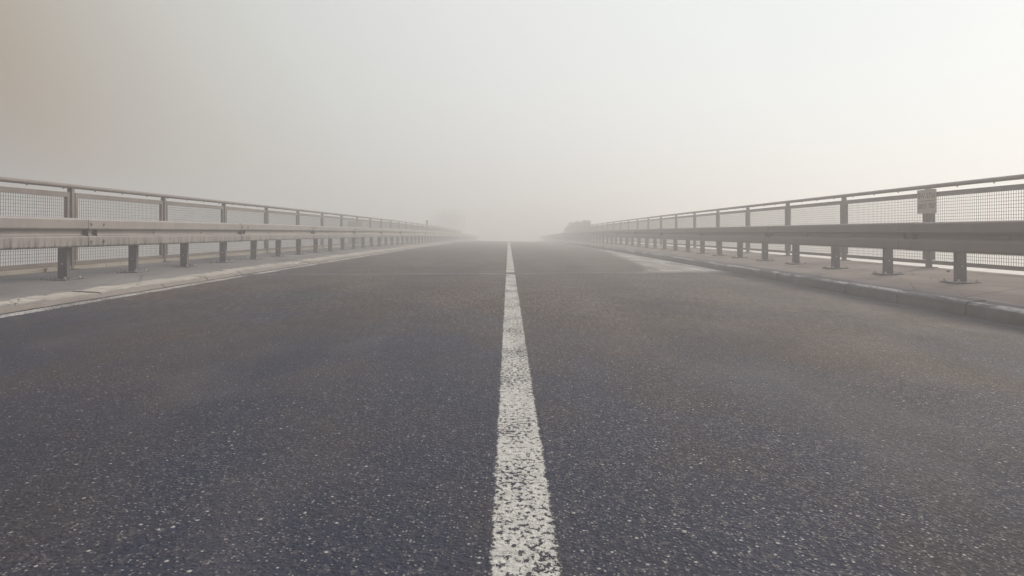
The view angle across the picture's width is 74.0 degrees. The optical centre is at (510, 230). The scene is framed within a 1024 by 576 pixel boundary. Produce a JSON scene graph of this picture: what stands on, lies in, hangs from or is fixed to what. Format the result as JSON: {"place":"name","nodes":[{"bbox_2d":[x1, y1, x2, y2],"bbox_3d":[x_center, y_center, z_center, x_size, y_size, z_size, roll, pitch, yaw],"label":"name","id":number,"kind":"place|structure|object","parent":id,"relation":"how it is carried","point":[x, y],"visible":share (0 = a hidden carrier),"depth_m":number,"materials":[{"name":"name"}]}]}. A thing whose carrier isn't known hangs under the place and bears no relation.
{"place":"outdoors","nodes":[
{"label":"outdoors","id":0,"kind":"place"},
{"bbox_2d":[0,240,464,300],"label":"pavement","id":1,"kind":"structure","parent":0,"point":[20,286],"depth_m":8.30,"materials":[{"name":"concrete"}]},
{"bbox_2d":[0,240,432,275],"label":"pavement edge","id":2,"kind":"object","parent":1,"relation":"on","point":[26,271],"visible":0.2,"depth_m":9.76,"materials":[{"name":"concrete"}]},
{"bbox_2d":[0,177,461,270],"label":"bridge railing","id":3,"kind":"object","parent":2,"relation":"on","point":[190,214],"visible":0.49,"depth_m":10.72,"materials":[{"name":"metal"}]},
{"bbox_2d":[0,216,479,280],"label":"guardrail","id":4,"kind":"object","parent":1,"relation":"on","point":[63,235],"visible":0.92,"depth_m":8.89,"materials":[{"name":"metal"}]},
{"bbox_2d":[0,241,1023,575],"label":"road","id":5,"kind":"structure","parent":0,"point":[720,419],"depth_m":2.22,"materials":[{"name":"grey asphalt"}]},
{"bbox_2d":[0,241,465,318],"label":"edge line","id":6,"kind":"object","parent":5,"relation":"on","point":[14,314],"visible":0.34,"depth_m":6.18,"materials":[{"name":"paint"}]},
{"bbox_2d":[0,240,483,313],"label":"kerb","id":7,"kind":"structure","parent":5,"relation":"on","point":[24,303],"depth_m":6.73,"materials":[{"name":"concrete"}]},
{"bbox_2d":[235,271,728,275],"bbox_3d":[0.128,0.638,10.201,7.940,0.141,0.316,0,0,-22],"label":"expansion joint","id":8,"kind":"object","parent":5,"relation":"on","point":[477,273],"visible":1,"depth_m":9.88,"materials":[{"name":"grey metal"}]},
{"bbox_2d":[468,241,580,575],"bbox_3d":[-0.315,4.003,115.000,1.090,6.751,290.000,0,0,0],"label":"line","id":9,"kind":"object","parent":5,"relation":"on","point":[522,526],"visible":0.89,"depth_m":1.75,"materials":[{"name":"paint"}]},
{"bbox_2d":[534,241,1023,325],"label":"kerb","id":10,"kind":"structure","parent":5,"relation":"on","point":[995,311],"depth_m":7.02,"materials":[{"name":"grey concrete"}]},
{"bbox_2d":[0,0,1023,249],"label":"sky","id":11,"kind":"structure","parent":0,"point":[529,119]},
{"bbox_2d":[1,250,1023,274],"bbox_3d":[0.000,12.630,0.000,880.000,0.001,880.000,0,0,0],"label":"water","id":12,"kind":"structure","parent":0,"point":[970,258],"depth_m":316.92,"materials":[{"name":"grey liquid"}]},
{"bbox_2d":[546,240,1023,305],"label":"pavement","id":13,"kind":"structure","parent":0,"point":[1005,288],"depth_m":8.38,"materials":[{"name":"concrete"}]},
{"bbox_2d":[539,220,1023,283],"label":"guardrail","id":14,"kind":"object","parent":13,"relation":"on","point":[960,240],"visible":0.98,"depth_m":8.52,"materials":[{"name":"metal"}]},
{"bbox_2d":[588,174,1023,270],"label":"bridge railing","id":15,"kind":"object","parent":13,"relation":"on","point":[928,257],"visible":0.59,"depth_m":11.04,"materials":[{"name":"metal"}]},
{"bbox_2d":[917,189,935,213],"bbox_3d":[5.479,-0.379,8.940,0.027,0.314,0.395,0,0,0],"label":"sign","id":16,"kind":"object","parent":15,"relation":"attached to","point":[926,201],"visible":1,"depth_m":8.94,"materials":[{"name":"metal"}]},
{"bbox_3d":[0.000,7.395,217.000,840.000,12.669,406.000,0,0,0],"label":"ground","id":17,"kind":"structure","parent":0,"visible":0},
{"bbox_2d":[429,208,465,231],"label":"tree","id":18,"kind":"object","parent":17,"relation":"on","point":[452,224],"visible":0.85,"depth_m":111.38,"materials":[{"name":"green plant"}]},
{"bbox_2d":[564,220,590,239],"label":"hedge","id":19,"kind":"object","parent":17,"relation":"on","point":[579,226],"visible":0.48,"depth_m":56.51,"materials":[{"name":"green plant"}]}
]}

